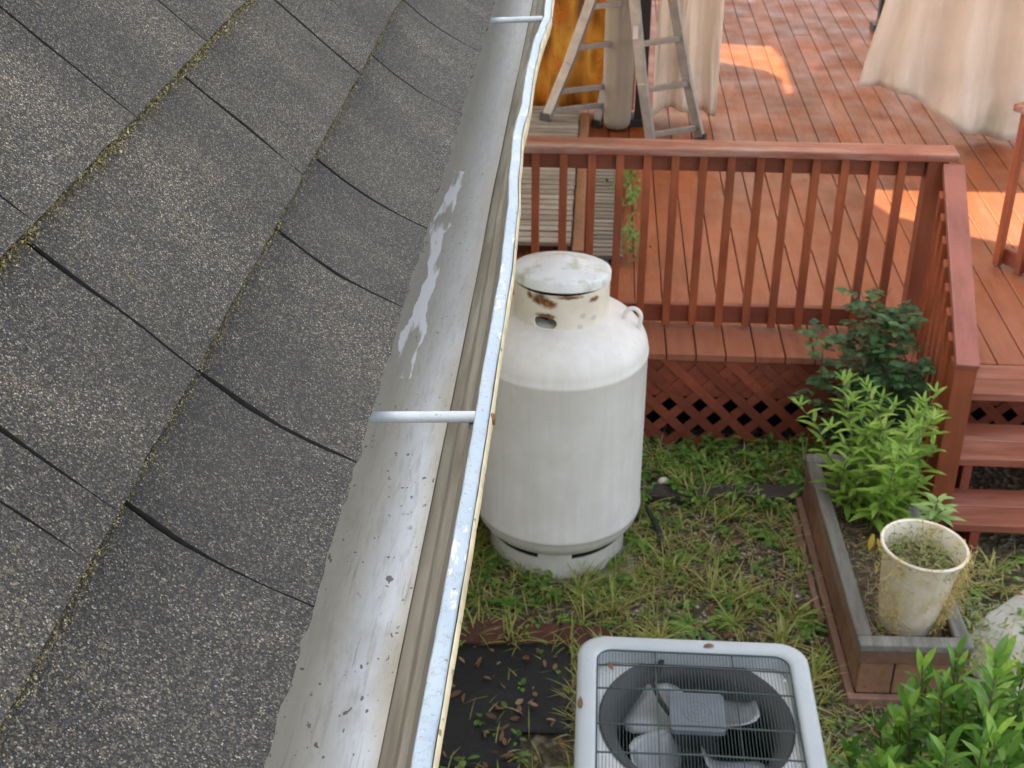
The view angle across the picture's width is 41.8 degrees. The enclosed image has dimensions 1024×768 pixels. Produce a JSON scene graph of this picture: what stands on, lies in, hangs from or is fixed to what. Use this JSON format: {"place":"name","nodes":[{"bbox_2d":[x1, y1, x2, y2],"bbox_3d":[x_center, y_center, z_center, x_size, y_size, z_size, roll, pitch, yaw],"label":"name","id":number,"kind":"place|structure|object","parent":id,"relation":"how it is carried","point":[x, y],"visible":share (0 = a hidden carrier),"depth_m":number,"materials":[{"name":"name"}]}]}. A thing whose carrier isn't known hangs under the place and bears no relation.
{"place":"outdoors","nodes":[
{"label":"outdoors","id":0,"kind":"place"},
{"bbox_2d":[0,0,554,767],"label":"house","id":1,"kind":"structure","parent":0,"point":[256,270],"depth_m":1.09,"materials":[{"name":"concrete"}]},
{"bbox_2d":[439,425,1023,767],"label":"ground","id":2,"kind":"structure","parent":0,"point":[989,478],"depth_m":5.45,"materials":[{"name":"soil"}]},
{"bbox_2d":[459,617,507,644],"bbox_3d":[-0.117,0.968,5.182,0.196,0.050,0.150,2,30,3],"label":"brick","id":3,"kind":"object","parent":2,"relation":"on","point":[472,637],"visible":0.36,"depth_m":5.16,"materials":[{"name":"red brick"}]},
{"bbox_2d":[439,642,571,767],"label":"weed barrier","id":4,"kind":"object","parent":2,"relation":"on","point":[470,681],"visible":0.63,"depth_m":4.85,"materials":[{"name":"black fabric"}]},
{"bbox_2d":[508,620,558,644],"bbox_3d":[0.083,0.974,5.176,0.196,0.045,0.140,2,30,3],"label":"brick","id":5,"kind":"object","parent":2,"relation":"on","point":[545,629],"visible":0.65,"depth_m":5.17,"materials":[{"name":"red brick"}]},
{"bbox_2d":[484,524,634,587],"bbox_3d":[0.206,0.674,5.731,0.630,0.034,0.610,2,30,3],"label":"paver","id":6,"kind":"object","parent":2,"relation":"on","point":[576,556],"visible":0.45,"depth_m":5.58,"materials":[{"name":"grey concrete"}]},
{"bbox_2d":[480,251,648,578],"bbox_3d":[0.191,0.096,5.407,0.693,1.340,0.693,2,30,3],"label":"propane tank","id":7,"kind":"object","parent":6,"relation":"on","point":[562,481],"visible":0.95,"depth_m":5.12,"materials":[{"name":"aged white paint"},{"name":"rusted painted metal"}]},
{"bbox_2d":[560,623,610,647],"bbox_3d":[0.283,0.980,5.169,0.196,0.041,0.132,2,30,3],"label":"brick","id":8,"kind":"object","parent":2,"relation":"on","point":[587,636],"visible":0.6,"depth_m":5.17,"materials":[{"name":"red brick"}]},
{"bbox_2d":[642,500,665,553],"bbox_3d":[0.614,0.607,5.777,0.032,0.037,0.390,-4,30,-7],"label":"edging strip","id":9,"kind":"object","parent":2,"relation":"on","point":[654,522],"visible":0.91,"depth_m":5.74,"materials":[{"name":"plastic"}]},
{"bbox_2d":[657,477,668,483],"bbox_3d":[0.685,0.444,6.046,0.058,0.053,0.044,11,31,18],"label":"rock","id":10,"kind":"object","parent":2,"relation":"on","point":[661,480],"visible":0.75,"depth_m":6.03,"materials":[{"name":"white stone"}]},
{"bbox_2d":[574,636,827,767],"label":"air conditioner","id":11,"kind":"object","parent":2,"relation":"on","point":[661,703],"visible":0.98,"depth_m":3.94,"materials":[{"name":"white metal"}]},
{"bbox_2d":[577,696,582,707],"bbox_3d":[0.195,0.906,3.816,0.016,0.033,0.019,2,30,3],"label":"dead leaf","id":12,"kind":"object","parent":11,"relation":"on","point":[580,702],"visible":1,"depth_m":3.81,"materials":[{"name":"brown plant"}]},
{"bbox_2d":[703,643,713,647],"bbox_3d":[0.592,0.792,4.046,0.037,0.010,0.016,2,30,3],"label":"dead leaf","id":13,"kind":"object","parent":11,"relation":"on","point":[708,645],"visible":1,"depth_m":4.05,"materials":[{"name":"brown plant"}]},
{"bbox_2d":[640,483,804,505],"bbox_3d":[0.936,0.497,5.978,0.762,0.075,0.100,1,30,2],"label":"landscape timber","id":14,"kind":"object","parent":2,"relation":"on","point":[661,491],"visible":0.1,"depth_m":5.94,"materials":[{"name":"black wood"}]},
{"bbox_2d":[440,432,1023,767],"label":"ground weeds","id":15,"kind":"object","parent":2,"relation":"on","point":[762,466],"visible":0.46,"depth_m":5.60,"materials":[{"name":"green plant"}]},
{"bbox_2d":[443,472,1023,767],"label":"leaf litter","id":16,"kind":"object","parent":2,"relation":"on","point":[520,701],"visible":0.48,"depth_m":5.18,"materials":[{"name":"brown plant"}]},
{"bbox_2d":[513,0,1023,551],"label":"wooden deck","id":17,"kind":"structure","parent":2,"relation":"on","point":[789,70],"depth_m":7.20,"materials":[{"name":"brown wood"}]},
{"bbox_2d":[518,106,578,250],"bbox_3d":[-0.044,-1.264,7.988,0.850,0.092,2.244,2,30,3],"label":"duckboard","id":18,"kind":"object","parent":17,"relation":"on","point":[564,124],"visible":0.33,"depth_m":7.62,"materials":[{"name":"grey wood"}]},
{"bbox_2d":[572,113,588,253],"bbox_3d":[0.412,-1.214,7.923,0.060,0.068,2.220,2,30,3],"label":"wood strip","id":19,"kind":"object","parent":17,"relation":"on","point":[579,218],"visible":0.76,"depth_m":7.53,"materials":[{"name":"brown wood"}]},
{"bbox_2d":[593,169,621,264],"bbox_3d":[0.525,-0.995,7.558,0.190,0.051,1.424,2,30,3],"label":"duckboard","id":20,"kind":"object","parent":17,"relation":"on","point":[603,220],"visible":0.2,"depth_m":7.40,"materials":[{"name":"grey wood"}]},
{"bbox_2d":[605,169,651,261],"bbox_3d":[0.640,-1.077,7.507,0.253,0.206,1.649,2,30,3],"label":"creeping vine","id":21,"kind":"object","parent":20,"relation":"on","point":[630,191],"visible":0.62,"depth_m":7.38,"materials":[{"name":"green plant"}]},
{"bbox_2d":[539,0,706,139],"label":"stepladder","id":22,"kind":"object","parent":17,"relation":"on","point":[640,44],"visible":0.88,"depth_m":8.38,"materials":[{"name":"metal"}]},
{"bbox_2d":[512,136,959,335],"bbox_3d":[0.554,-0.632,6.175,2.783,1.000,0.129,2,30,3],"label":"deck railing","id":23,"kind":"object","parent":17,"relation":"on","point":[815,160],"visible":0.56,"depth_m":6.00,"materials":[{"name":"brown wood"}]},
{"bbox_2d":[628,0,884,126],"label":"gazebo","id":24,"kind":"object","parent":17,"relation":"on","point":[636,120],"visible":0.3,"depth_m":8.75,"materials":[{"name":"metal"}]},
{"bbox_2d":[533,0,634,109],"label":"tarp","id":25,"kind":"object","parent":24,"relation":"hanging from","point":[587,68],"visible":0.16,"depth_m":8.94,"materials":[{"name":"yellow fabric"}]},
{"bbox_2d":[603,0,634,129],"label":"curtain","id":26,"kind":"object","parent":24,"relation":"hanging from","point":[618,63],"visible":0.95,"depth_m":8.53,"materials":[{"name":"grey fabric"}]},
{"bbox_2d":[652,0,723,116],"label":"curtain","id":27,"kind":"object","parent":24,"relation":"hanging from","point":[702,22],"visible":0.82,"depth_m":8.75,"materials":[{"name":"fabric"}]},
{"bbox_2d":[858,0,1023,140],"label":"curtain","id":28,"kind":"object","parent":24,"relation":"hanging from","point":[958,65],"visible":0.98,"depth_m":8.36,"materials":[{"name":"fabric"}]},
{"bbox_2d":[914,164,979,526],"bbox_3d":[1.858,-0.138,5.785,0.105,1.389,0.908,4,30,6],"label":"stair railing","id":29,"kind":"object","parent":17,"relation":"attached to","point":[947,308],"visible":0.7,"depth_m":5.58,"materials":[{"name":"brown wood"}]},
{"bbox_2d":[992,102,1023,275],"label":"deck railing","id":30,"kind":"object","parent":17,"relation":"on","point":[1008,256],"visible":1,"depth_m":6.76,"materials":[{"name":"brown wood"}]},
{"bbox_2d":[538,459,1021,758],"bbox_3d":[1.481,1.025,4.876,2.878,0.294,3.116,2,30,3],"label":"straw","id":31,"kind":"object","parent":2,"relation":"on","point":[760,588],"visible":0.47,"depth_m":5.40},
{"bbox_2d":[618,504,1012,762],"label":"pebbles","id":32,"kind":"object","parent":2,"relation":"on","point":[847,734],"visible":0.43,"depth_m":5.32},
{"bbox_2d":[792,281,939,473],"bbox_3d":[1.559,0.049,5.832,0.562,0.962,0.634,20,35,31],"label":"rose bush","id":33,"kind":"object","parent":2,"relation":"on","point":[895,376],"visible":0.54,"depth_m":5.74,"materials":[{"name":"green plant"}]},
{"bbox_2d":[791,454,973,708],"bbox_3d":[1.426,0.741,5.313,0.455,0.292,1.270,1,30,2],"label":"planter box","id":34,"kind":"object","parent":2,"relation":"on","point":[873,659],"visible":0.58,"depth_m":5.04,"materials":[{"name":"wood"}]},
{"bbox_2d":[788,367,950,551],"bbox_3d":[1.465,0.270,5.391,0.596,0.616,0.635,-23,37,-34],"label":"leafy plant","id":35,"kind":"object","parent":34,"relation":"in","point":[890,497],"visible":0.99,"depth_m":5.31,"materials":[{"name":"green plant"}]},
{"bbox_2d":[863,516,977,636],"bbox_3d":[1.461,0.719,4.836,0.360,0.386,0.318,-15,33,-24],"label":"plastic bucket","id":36,"kind":"object","parent":34,"relation":"on","point":[918,546],"visible":0.96,"depth_m":4.79,"materials":[{"name":"plastic"}]},
{"bbox_2d":[865,536,982,636],"bbox_3d":[1.466,0.777,4.832,0.383,0.521,0.312,2,30,3],"label":"moss","id":37,"kind":"object","parent":36,"relation":"attached to","point":[949,602],"visible":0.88,"depth_m":4.77,"materials":[{"name":"green plant"}]},
{"bbox_2d":[898,492,965,526],"bbox_3d":[1.587,0.581,5.080,0.222,0.384,0.235,25,38,37],"label":"seedling","id":38,"kind":"object","parent":34,"relation":"on","point":[933,515],"visible":0.86,"depth_m":5.00,"materials":[{"name":"green plant"}]},
{"bbox_2d":[828,631,1023,767],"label":"shrub","id":39,"kind":"object","parent":2,"relation":"on","point":[985,730],"visible":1,"depth_m":3.68,"materials":[{"name":"green plant"}]},
{"bbox_2d":[954,567,1021,688],"bbox_3d":[1.840,0.932,5.138,0.442,0.132,0.945,2,30,3],"label":"weed patch","id":40,"kind":"object","parent":2,"relation":"on","point":[977,615],"visible":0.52,"depth_m":5.17,"materials":[{"name":"green plant"}]},
{"bbox_2d":[965,590,1023,705],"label":"stepping stone","id":41,"kind":"object","parent":2,"relation":"on","point":[1015,602],"visible":0.31,"depth_m":5.18,"materials":[{"name":"stone"}]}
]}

